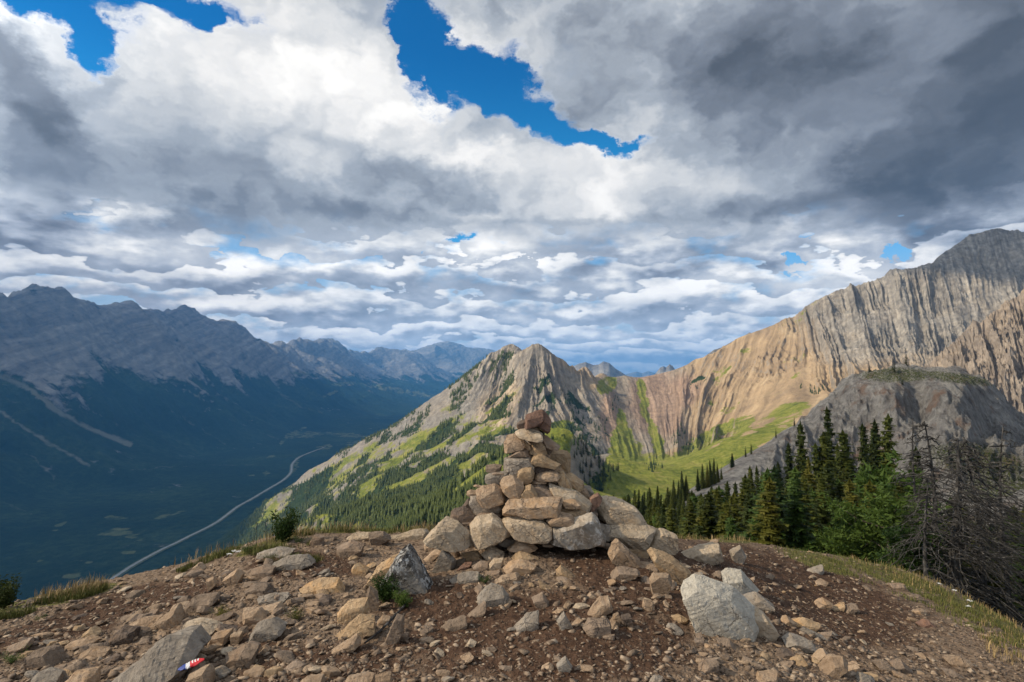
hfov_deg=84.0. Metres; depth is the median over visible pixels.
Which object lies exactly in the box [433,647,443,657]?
loose stone
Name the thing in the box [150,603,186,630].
loose stone
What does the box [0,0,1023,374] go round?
sky
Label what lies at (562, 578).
loose stone
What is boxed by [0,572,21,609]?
shrub
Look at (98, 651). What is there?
loose stone
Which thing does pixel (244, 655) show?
loose stone
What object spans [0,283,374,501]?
mountain range
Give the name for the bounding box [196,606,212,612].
loose stone
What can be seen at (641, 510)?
spruce tree
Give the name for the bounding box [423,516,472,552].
cairn stone
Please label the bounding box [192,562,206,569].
loose stone
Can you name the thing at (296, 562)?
loose stone
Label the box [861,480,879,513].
spruce tree
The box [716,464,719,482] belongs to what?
spruce tree
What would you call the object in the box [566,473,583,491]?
cairn stone
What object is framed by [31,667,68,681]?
loose stone
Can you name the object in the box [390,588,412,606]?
ground plant
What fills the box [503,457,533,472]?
cairn stone
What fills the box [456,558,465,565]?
loose stone
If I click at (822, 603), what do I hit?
loose stone
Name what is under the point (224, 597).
loose stone
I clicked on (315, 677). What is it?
loose stone
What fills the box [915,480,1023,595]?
dead branches
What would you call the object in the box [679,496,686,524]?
spruce tree
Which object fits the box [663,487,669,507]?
spruce tree
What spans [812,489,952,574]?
pine tree
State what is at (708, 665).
loose stone
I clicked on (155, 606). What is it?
loose stone
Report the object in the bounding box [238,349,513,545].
forest
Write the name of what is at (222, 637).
loose stone
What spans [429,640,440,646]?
loose stone
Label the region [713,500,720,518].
spruce tree
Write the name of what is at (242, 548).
shrub
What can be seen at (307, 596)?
loose stone
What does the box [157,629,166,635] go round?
loose stone
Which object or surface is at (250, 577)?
loose stone
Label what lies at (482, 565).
loose stone
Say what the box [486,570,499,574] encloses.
loose stone
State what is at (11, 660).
ground plant
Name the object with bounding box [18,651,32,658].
loose stone
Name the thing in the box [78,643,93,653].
loose stone
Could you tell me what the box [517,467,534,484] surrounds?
cairn stone
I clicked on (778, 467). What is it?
spruce tree
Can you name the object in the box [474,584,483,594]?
loose stone
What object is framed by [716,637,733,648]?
loose stone
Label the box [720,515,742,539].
spruce tree
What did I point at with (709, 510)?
spruce tree
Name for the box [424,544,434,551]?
loose stone
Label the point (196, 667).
loose stone
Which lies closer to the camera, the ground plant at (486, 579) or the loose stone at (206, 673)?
the loose stone at (206, 673)
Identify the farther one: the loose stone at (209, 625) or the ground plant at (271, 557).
the ground plant at (271, 557)
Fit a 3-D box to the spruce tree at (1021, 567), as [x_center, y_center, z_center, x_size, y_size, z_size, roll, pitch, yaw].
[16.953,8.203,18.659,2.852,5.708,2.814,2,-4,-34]
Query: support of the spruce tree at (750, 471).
on the summit ground at (960, 403)
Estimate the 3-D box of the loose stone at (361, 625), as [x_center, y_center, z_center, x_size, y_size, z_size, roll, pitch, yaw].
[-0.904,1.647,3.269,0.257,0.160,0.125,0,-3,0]
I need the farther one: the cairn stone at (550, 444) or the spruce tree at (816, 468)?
the spruce tree at (816, 468)
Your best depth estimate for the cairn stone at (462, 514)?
4.66 m
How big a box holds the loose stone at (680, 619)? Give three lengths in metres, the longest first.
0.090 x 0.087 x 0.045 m
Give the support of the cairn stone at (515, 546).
on the loose stone at (523, 555)
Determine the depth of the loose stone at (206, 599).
3.87 m
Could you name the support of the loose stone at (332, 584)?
on the summit ground at (960, 403)
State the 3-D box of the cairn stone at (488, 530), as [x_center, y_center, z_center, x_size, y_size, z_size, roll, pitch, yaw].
[-0.173,1.504,4.544,0.334,0.269,0.258,0,-3,0]
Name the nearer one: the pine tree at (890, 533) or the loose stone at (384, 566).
the loose stone at (384, 566)
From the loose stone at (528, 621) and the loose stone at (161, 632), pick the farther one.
the loose stone at (161, 632)
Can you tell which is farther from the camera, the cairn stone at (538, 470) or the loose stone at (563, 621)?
the cairn stone at (538, 470)
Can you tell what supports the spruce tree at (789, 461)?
on the summit ground at (960, 403)
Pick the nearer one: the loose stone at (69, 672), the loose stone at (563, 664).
the loose stone at (563, 664)
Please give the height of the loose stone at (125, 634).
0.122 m
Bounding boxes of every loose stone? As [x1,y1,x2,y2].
[6,637,34,652]
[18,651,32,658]
[24,645,66,668]
[24,670,39,678]
[30,632,53,638]
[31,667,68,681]
[43,639,59,644]
[58,640,68,645]
[63,659,87,671]
[64,635,100,649]
[64,669,72,675]
[65,603,82,608]
[65,667,100,681]
[71,613,86,619]
[73,625,85,630]
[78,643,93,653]
[78,646,111,657]
[81,625,102,637]
[89,642,108,646]
[95,620,106,624]
[96,597,109,604]
[101,653,121,664]
[101,666,113,675]
[106,625,140,645]
[112,625,210,681]
[116,586,131,593]
[120,614,132,620]
[125,590,144,598]
[126,609,142,621]
[127,613,141,624]
[129,615,162,626]
[137,613,151,619]
[139,626,153,636]
[139,636,150,645]
[143,603,161,613]
[149,609,158,615]
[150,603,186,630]
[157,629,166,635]
[170,564,185,572]
[170,601,188,609]
[174,572,185,578]
[180,616,193,624]
[182,617,222,635]
[184,570,203,577]
[184,592,220,613]
[185,663,215,681]
[186,661,206,677]
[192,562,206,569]
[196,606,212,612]
[196,653,208,662]
[199,642,223,653]
[206,576,218,590]
[207,627,233,645]
[213,612,236,621]
[215,665,231,677]
[217,623,237,629]
[219,594,230,601]
[220,646,233,654]
[221,569,244,585]
[223,641,260,668]
[230,631,243,643]
[237,626,247,633]
[242,607,266,624]
[243,581,256,587]
[243,666,264,677]
[245,582,273,596]
[246,594,257,600]
[248,575,258,580]
[248,616,287,642]
[250,564,275,577]
[256,546,294,558]
[257,592,289,605]
[258,645,270,654]
[260,576,270,581]
[261,601,285,615]
[263,558,272,564]
[264,666,283,677]
[270,607,282,615]
[272,554,315,570]
[274,591,290,600]
[276,650,294,664]
[283,631,302,641]
[283,659,306,672]
[285,618,298,624]
[288,597,304,603]
[296,570,304,575]
[298,594,313,599]
[299,577,344,593]
[300,673,325,681]
[305,601,319,606]
[305,607,317,613]
[305,639,315,644]
[309,666,321,672]
[310,533,323,545]
[314,609,326,613]
[315,593,326,598]
[316,589,329,593]
[317,568,329,574]
[318,594,331,605]
[321,624,335,629]
[321,665,340,676]
[331,633,361,654]
[335,614,374,639]
[336,540,364,557]
[337,597,368,623]
[345,672,375,681]
[346,531,368,540]
[351,562,368,575]
[366,553,398,587]
[366,562,376,568]
[366,586,378,611]
[368,531,390,545]
[375,671,391,681]
[377,614,390,625]
[379,602,390,607]
[382,543,432,594]
[385,613,404,644]
[391,528,428,540]
[400,632,408,641]
[419,637,433,642]
[420,625,433,633]
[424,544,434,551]
[424,549,440,561]
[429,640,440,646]
[432,550,455,572]
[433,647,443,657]
[436,669,450,676]
[440,615,466,631]
[442,676,454,681]
[449,571,480,583]
[451,552,460,557]
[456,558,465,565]
[458,562,471,570]
[460,652,473,663]
[461,550,481,561]
[465,638,475,647]
[467,600,486,617]
[471,560,488,570]
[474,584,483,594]
[477,582,508,606]
[481,546,503,559]
[481,650,492,656]
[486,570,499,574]
[486,646,496,651]
[489,558,503,570]
[495,572,520,583]
[503,559,535,575]
[504,598,512,608]
[507,627,515,631]
[511,551,538,559]
[514,610,538,631]
[531,592,548,608]
[538,580,551,589]
[541,662,553,670]
[552,608,563,613]
[553,655,560,661]
[556,565,574,577]
[556,576,567,581]
[556,656,571,672]
[557,611,572,630]
[569,586,578,590]
[572,618,582,626]
[573,603,589,608]
[577,664,593,671]
[582,617,611,637]
[587,592,595,598]
[587,595,612,617]
[603,634,614,639]
[607,579,615,585]
[608,538,640,568]
[610,566,639,580]
[610,616,617,628]
[612,612,620,625]
[620,600,634,605]
[621,613,633,627]
[629,549,648,558]
[640,561,654,569]
[640,576,649,583]
[642,598,654,611]
[647,547,691,584]
[649,572,671,594]
[649,675,662,681]
[666,623,683,635]
[671,614,687,623]
[681,542,723,564]
[681,574,758,641]
[694,637,703,645]
[695,632,704,640]
[698,657,718,672]
[704,642,713,648]
[716,572,721,578]
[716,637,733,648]
[718,654,729,659]
[721,568,758,593]
[729,545,746,563]
[742,656,752,661]
[743,591,774,612]
[745,660,757,665]
[754,605,779,641]
[754,664,764,669]
[756,669,777,681]
[776,648,794,658]
[779,660,793,667]
[781,615,796,626]
[781,632,815,653]
[790,655,807,667]
[792,617,820,631]
[800,626,830,640]
[807,564,823,574]
[811,648,827,660]
[812,657,820,663]
[814,597,832,609]
[815,578,827,585]
[817,653,847,677]
[820,631,831,637]
[832,602,844,611]
[844,603,858,613]
[848,661,859,671]
[855,671,874,681]
[863,672,877,680]
[872,659,895,673]
[887,583,908,590]
[888,658,912,673]
[892,670,908,679]
[905,594,924,601]
[912,608,927,614]
[915,618,936,627]
[941,667,963,678]
[942,654,973,667]
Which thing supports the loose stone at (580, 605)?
on the summit ground at (960, 403)
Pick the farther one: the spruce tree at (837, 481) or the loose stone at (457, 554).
the spruce tree at (837, 481)
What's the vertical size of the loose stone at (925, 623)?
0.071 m
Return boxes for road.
[110,447,323,578]
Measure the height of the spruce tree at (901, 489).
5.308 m
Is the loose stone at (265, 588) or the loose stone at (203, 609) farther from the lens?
the loose stone at (265, 588)
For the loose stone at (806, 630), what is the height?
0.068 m
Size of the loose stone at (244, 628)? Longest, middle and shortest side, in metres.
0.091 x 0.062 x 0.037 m
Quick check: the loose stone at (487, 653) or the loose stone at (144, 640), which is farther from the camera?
the loose stone at (144, 640)
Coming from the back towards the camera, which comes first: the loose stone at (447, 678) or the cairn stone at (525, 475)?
the cairn stone at (525, 475)
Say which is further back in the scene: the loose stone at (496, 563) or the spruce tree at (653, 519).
the spruce tree at (653, 519)
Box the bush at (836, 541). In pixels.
[782,524,886,562]
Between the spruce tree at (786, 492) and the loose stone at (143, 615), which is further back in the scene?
the spruce tree at (786, 492)
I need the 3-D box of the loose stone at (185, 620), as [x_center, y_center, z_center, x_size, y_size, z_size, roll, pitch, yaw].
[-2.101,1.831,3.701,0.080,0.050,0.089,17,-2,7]
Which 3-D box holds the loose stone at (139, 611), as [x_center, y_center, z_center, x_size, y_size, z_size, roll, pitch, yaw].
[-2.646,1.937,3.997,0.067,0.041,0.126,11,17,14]
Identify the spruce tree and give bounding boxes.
[631,490,637,508]
[633,495,638,510]
[637,490,640,511]
[639,495,644,517]
[643,487,652,521]
[643,492,646,514]
[646,517,654,526]
[650,498,656,519]
[651,514,656,527]
[654,504,660,527]
[655,485,659,506]
[657,504,667,527]
[658,495,663,506]
[659,512,666,528]
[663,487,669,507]
[664,505,680,538]
[669,488,677,524]
[671,480,676,506]
[672,501,678,527]
[676,480,679,504]
[676,489,682,524]
[678,498,698,539]
[679,470,686,500]
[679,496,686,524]
[680,522,690,538]
[681,493,698,524]
[684,476,689,500]
[691,491,719,538]
[691,512,711,539]
[693,523,705,539]
[695,469,700,491]
[696,493,704,513]
[700,464,706,488]
[705,465,710,487]
[708,460,712,484]
[712,458,716,484]
[712,486,728,504]
[712,487,723,511]
[712,500,737,537]
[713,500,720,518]
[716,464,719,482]
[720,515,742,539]
[723,481,731,504]
[728,492,744,533]
[730,454,734,467]
[730,474,755,509]
[733,482,738,503]
[735,490,756,540]
[737,489,746,530]
[739,467,788,540]
[742,476,788,546]
[747,466,756,492]
[749,475,757,495]
[754,465,759,490]
[769,464,789,522]
[775,462,783,481]
[777,506,787,536]
[779,475,818,551]
[779,480,786,494]
[782,443,794,487]
[782,484,788,502]
[786,467,817,514]
[787,475,829,551]
[792,421,808,476]
[803,470,827,505]
[804,456,816,484]
[808,486,817,510]
[810,443,822,485]
[812,474,834,529]
[813,432,836,479]
[816,479,833,525]
[819,406,835,476]
[819,464,841,524]
[832,478,880,547]
[833,429,858,485]
[833,444,839,475]
[833,478,844,490]
[836,482,844,521]
[837,467,852,488]
[841,487,863,522]
[853,423,870,473]
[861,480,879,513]
[865,432,878,468]
[866,418,884,474]
[869,414,901,476]
[875,480,893,551]
[884,482,911,561]
[907,446,925,503]
[931,501,942,527]
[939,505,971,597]
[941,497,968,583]
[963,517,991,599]
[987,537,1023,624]
[1008,508,1022,589]
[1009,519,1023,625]
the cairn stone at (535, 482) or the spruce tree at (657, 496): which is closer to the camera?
the cairn stone at (535, 482)
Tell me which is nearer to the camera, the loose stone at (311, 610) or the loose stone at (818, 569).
the loose stone at (311, 610)
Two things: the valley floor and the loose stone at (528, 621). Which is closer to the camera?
the loose stone at (528, 621)
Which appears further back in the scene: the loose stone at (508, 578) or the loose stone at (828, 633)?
the loose stone at (508, 578)
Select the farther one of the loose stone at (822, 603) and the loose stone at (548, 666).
the loose stone at (822, 603)
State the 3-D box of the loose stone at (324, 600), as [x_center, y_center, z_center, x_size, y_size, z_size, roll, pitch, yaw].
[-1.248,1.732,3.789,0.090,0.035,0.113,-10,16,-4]
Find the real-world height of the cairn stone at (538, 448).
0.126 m
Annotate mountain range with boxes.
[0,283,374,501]
[287,337,495,399]
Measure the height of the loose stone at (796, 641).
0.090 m
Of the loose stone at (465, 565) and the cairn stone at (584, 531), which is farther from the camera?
the cairn stone at (584, 531)
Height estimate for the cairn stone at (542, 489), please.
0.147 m
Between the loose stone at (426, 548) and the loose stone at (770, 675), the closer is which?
the loose stone at (770, 675)
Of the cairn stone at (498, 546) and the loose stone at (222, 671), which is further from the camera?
the cairn stone at (498, 546)
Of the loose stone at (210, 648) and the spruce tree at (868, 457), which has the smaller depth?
the loose stone at (210, 648)
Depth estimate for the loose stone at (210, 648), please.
3.19 m
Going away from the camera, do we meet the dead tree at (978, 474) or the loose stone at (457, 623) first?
the loose stone at (457, 623)
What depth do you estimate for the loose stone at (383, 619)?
3.39 m
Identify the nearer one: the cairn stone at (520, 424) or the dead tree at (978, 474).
the cairn stone at (520, 424)
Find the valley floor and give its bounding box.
[0,393,434,601]
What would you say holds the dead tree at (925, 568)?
on the summit ground at (960, 403)
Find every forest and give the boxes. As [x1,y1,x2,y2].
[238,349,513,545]
[543,378,827,471]
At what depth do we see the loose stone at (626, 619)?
3.31 m
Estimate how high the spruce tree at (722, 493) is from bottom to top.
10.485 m
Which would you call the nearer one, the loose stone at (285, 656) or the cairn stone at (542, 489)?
the loose stone at (285, 656)
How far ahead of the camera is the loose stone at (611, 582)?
3.93 m
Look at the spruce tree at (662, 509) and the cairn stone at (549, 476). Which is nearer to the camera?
the cairn stone at (549, 476)
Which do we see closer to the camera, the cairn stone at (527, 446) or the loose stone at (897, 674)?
the loose stone at (897, 674)
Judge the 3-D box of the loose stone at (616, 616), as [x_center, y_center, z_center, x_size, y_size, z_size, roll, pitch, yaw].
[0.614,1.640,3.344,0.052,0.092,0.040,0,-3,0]
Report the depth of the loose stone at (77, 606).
4.22 m
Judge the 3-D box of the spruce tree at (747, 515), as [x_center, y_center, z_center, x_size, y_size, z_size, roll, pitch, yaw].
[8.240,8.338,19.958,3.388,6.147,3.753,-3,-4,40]
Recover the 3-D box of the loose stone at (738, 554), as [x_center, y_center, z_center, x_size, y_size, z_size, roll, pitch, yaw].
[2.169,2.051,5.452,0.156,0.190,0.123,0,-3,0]
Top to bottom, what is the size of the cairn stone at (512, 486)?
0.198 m
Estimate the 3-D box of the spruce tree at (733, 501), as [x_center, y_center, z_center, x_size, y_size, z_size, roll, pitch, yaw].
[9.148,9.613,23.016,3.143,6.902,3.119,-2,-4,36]
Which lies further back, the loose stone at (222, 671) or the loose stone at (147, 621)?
the loose stone at (147, 621)
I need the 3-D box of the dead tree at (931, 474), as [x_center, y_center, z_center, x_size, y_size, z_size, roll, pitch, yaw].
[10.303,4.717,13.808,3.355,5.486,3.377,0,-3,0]
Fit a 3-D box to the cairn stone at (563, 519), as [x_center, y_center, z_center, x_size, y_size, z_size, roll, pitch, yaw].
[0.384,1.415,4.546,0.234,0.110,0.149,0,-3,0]
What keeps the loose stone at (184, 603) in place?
on the summit ground at (960, 403)
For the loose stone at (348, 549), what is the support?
on the summit ground at (960, 403)
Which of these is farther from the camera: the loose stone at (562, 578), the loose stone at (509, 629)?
the loose stone at (562, 578)
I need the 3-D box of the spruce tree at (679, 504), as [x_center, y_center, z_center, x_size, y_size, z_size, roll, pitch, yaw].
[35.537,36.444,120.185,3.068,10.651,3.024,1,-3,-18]
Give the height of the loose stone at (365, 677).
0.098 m
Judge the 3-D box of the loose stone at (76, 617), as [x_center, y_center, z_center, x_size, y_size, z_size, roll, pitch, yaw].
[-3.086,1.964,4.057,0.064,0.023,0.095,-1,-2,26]
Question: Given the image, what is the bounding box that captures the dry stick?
[364,597,410,643]
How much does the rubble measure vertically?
0.878 m
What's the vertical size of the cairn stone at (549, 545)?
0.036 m
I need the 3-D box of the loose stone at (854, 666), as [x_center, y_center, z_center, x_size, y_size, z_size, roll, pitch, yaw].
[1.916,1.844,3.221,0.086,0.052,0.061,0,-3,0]
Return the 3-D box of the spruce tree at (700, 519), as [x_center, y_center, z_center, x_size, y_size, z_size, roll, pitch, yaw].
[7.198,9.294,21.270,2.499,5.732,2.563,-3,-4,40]
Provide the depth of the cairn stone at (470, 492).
4.95 m
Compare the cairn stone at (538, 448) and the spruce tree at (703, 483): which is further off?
the spruce tree at (703, 483)
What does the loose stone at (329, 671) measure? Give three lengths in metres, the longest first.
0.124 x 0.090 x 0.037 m
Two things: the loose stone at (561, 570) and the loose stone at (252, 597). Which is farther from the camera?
the loose stone at (561, 570)
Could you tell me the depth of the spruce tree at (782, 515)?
18.06 m
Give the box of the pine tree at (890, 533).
[870,522,948,583]
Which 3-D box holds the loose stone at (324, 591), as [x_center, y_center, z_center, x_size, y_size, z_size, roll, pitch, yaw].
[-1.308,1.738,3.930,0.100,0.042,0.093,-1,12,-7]
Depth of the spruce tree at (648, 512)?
104.63 m
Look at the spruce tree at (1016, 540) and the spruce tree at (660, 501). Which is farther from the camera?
the spruce tree at (660, 501)
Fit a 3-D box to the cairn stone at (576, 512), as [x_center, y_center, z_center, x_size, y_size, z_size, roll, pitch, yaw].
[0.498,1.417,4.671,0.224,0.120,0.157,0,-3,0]
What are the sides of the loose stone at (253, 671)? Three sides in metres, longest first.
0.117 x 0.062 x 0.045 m
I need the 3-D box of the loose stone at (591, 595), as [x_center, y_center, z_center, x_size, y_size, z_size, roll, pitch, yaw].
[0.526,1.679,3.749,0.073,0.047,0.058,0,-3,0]
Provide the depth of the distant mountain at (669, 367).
6471.76 m
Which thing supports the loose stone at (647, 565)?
on the summit ground at (960, 403)
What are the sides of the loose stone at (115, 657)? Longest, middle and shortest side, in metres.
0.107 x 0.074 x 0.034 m
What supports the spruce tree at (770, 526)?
on the summit ground at (960, 403)
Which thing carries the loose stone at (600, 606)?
on the summit ground at (960, 403)
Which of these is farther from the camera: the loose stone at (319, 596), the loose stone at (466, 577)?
the loose stone at (466, 577)
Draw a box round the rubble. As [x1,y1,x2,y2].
[46,537,1012,674]
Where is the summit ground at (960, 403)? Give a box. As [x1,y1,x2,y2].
[0,363,1023,681]
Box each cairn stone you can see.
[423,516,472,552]
[450,505,475,526]
[463,498,470,508]
[466,489,475,496]
[469,496,505,514]
[469,513,509,549]
[475,483,506,508]
[485,464,501,472]
[485,471,508,484]
[492,472,503,475]
[495,544,534,548]
[499,535,515,546]
[500,475,523,498]
[501,516,551,543]
[502,496,562,518]
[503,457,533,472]
[504,433,524,453]
[507,541,537,552]
[508,448,528,457]
[509,468,517,476]
[514,428,542,442]
[516,419,524,429]
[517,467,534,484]
[520,484,537,498]
[524,409,543,428]
[525,441,530,450]
[529,442,546,454]
[530,483,552,496]
[531,454,560,469]
[531,480,546,484]
[534,467,552,473]
[534,470,559,481]
[538,410,550,433]
[542,542,553,547]
[543,435,560,450]
[546,512,573,526]
[549,483,591,512]
[550,450,570,473]
[550,512,605,549]
[557,471,571,488]
[561,506,585,516]
[562,499,580,508]
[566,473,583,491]
[580,488,590,498]
[584,485,593,495]
[589,492,602,511]
[597,495,646,525]
[600,523,610,541]
[606,523,656,551]
[648,528,678,554]
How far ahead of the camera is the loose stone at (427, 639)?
3.18 m
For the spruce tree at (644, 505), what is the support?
on the summit ground at (960, 403)
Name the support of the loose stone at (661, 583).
on the summit ground at (960, 403)
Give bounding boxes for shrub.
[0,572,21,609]
[239,542,261,551]
[270,506,301,541]
[292,529,307,542]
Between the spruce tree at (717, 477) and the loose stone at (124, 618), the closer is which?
the loose stone at (124, 618)
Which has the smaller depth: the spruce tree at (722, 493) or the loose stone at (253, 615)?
the loose stone at (253, 615)
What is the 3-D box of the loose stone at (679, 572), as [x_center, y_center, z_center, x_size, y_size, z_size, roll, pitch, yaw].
[1.161,1.680,4.213,0.326,0.296,0.151,0,-3,0]
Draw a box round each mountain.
[180,344,602,563]
[574,361,625,376]
[602,228,1023,506]
[626,371,655,376]
[656,364,674,373]
[707,332,749,354]
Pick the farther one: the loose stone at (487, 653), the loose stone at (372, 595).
the loose stone at (372, 595)
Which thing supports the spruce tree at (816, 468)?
on the summit ground at (960, 403)
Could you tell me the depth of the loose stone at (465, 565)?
4.31 m
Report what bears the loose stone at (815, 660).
on the summit ground at (960, 403)
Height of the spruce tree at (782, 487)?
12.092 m
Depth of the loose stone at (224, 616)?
3.64 m
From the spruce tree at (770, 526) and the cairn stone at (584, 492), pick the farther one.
the spruce tree at (770, 526)
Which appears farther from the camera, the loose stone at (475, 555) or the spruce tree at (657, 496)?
the spruce tree at (657, 496)
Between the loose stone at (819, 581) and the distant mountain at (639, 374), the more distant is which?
the distant mountain at (639, 374)
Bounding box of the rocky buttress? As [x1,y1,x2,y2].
[925,289,1023,415]
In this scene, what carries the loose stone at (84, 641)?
on the summit ground at (960, 403)
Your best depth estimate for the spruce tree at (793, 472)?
24.09 m
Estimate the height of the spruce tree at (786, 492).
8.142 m
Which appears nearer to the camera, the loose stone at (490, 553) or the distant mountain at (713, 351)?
the loose stone at (490, 553)
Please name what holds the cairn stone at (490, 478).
on the cairn stone at (488, 496)
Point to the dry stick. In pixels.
(386, 624)
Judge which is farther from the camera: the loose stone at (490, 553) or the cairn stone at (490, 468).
the cairn stone at (490, 468)
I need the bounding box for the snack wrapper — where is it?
[178,658,203,670]
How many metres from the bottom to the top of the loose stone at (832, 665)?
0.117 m
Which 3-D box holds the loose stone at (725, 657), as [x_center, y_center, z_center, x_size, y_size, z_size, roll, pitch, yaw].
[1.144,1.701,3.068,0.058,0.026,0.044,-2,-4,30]
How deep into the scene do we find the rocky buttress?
792.37 m
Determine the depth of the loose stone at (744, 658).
3.04 m
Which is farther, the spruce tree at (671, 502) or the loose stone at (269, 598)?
the spruce tree at (671, 502)
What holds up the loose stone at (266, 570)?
on the summit ground at (960, 403)
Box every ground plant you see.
[0,643,28,663]
[209,604,230,615]
[260,552,277,560]
[286,606,303,619]
[369,570,399,602]
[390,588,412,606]
[477,574,490,582]
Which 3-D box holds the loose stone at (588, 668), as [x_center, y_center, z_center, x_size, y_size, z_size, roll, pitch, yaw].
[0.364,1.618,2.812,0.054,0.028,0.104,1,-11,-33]
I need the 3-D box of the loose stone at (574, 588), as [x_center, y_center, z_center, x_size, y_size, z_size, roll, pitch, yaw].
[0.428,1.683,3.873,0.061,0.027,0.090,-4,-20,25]
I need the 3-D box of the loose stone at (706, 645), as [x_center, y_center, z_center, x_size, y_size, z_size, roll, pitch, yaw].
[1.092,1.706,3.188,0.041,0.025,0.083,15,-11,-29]
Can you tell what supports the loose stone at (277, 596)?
on the summit ground at (960, 403)
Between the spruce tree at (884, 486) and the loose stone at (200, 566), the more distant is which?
the spruce tree at (884, 486)
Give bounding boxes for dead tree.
[880,476,985,605]
[887,437,1023,625]
[888,418,971,571]
[895,421,1023,616]
[934,437,1023,626]
[963,426,1023,620]
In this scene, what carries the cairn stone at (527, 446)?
on the cairn stone at (524, 452)
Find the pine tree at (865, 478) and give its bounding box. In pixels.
[835,447,942,524]
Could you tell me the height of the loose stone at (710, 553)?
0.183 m
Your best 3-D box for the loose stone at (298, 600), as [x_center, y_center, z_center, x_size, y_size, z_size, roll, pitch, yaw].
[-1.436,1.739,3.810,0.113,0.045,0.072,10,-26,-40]
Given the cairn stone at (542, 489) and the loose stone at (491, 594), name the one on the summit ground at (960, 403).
the loose stone at (491, 594)
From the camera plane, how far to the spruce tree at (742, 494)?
27.36 m
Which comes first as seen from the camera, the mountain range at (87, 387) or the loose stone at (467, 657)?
the loose stone at (467, 657)
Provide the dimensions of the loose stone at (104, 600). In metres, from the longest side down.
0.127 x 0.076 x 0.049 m
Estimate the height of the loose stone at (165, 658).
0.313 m
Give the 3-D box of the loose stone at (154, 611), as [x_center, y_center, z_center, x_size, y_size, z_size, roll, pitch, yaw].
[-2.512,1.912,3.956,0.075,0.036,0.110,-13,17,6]
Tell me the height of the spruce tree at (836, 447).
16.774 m
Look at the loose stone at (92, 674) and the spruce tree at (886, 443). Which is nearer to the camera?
the loose stone at (92, 674)
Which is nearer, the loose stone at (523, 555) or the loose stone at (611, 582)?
the loose stone at (611, 582)
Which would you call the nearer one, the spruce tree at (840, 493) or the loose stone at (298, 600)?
the loose stone at (298, 600)
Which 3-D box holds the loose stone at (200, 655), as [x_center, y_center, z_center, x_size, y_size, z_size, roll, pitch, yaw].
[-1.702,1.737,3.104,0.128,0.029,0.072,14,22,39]
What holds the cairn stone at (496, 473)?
on the cairn stone at (490, 478)
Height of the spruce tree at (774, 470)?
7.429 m
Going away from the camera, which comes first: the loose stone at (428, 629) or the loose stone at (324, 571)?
the loose stone at (428, 629)
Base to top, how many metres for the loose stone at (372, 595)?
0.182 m
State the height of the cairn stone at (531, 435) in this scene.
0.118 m
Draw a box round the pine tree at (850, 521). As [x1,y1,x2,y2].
[815,499,890,556]
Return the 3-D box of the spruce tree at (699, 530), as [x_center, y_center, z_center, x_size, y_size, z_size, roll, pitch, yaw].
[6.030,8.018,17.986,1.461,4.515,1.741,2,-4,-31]
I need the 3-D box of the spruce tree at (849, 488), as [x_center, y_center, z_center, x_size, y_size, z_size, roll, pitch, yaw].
[11.068,7.277,18.308,2.517,5.670,2.431,-1,-3,11]
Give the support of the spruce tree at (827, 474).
on the summit ground at (960, 403)
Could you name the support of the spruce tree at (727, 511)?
on the summit ground at (960, 403)
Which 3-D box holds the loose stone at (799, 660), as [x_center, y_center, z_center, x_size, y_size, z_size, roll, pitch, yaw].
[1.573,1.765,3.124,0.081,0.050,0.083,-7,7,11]
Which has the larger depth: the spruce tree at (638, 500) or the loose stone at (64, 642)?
the spruce tree at (638, 500)
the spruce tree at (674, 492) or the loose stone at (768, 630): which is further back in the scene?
the spruce tree at (674, 492)
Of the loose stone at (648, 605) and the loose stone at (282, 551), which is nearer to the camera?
the loose stone at (648, 605)
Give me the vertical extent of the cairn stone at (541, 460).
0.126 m
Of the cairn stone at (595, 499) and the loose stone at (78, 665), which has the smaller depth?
the loose stone at (78, 665)
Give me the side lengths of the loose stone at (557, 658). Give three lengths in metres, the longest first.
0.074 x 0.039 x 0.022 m
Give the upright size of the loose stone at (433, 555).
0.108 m
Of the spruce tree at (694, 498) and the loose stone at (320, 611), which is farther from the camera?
the spruce tree at (694, 498)
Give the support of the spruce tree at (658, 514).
on the summit ground at (960, 403)
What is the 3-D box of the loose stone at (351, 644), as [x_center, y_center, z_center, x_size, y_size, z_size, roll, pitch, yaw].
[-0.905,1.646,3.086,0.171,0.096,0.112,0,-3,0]
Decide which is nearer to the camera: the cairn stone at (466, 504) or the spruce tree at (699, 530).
the cairn stone at (466, 504)
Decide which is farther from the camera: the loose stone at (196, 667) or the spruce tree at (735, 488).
the spruce tree at (735, 488)
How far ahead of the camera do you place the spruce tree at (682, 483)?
155.70 m
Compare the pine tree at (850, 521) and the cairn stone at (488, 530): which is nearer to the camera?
the cairn stone at (488, 530)

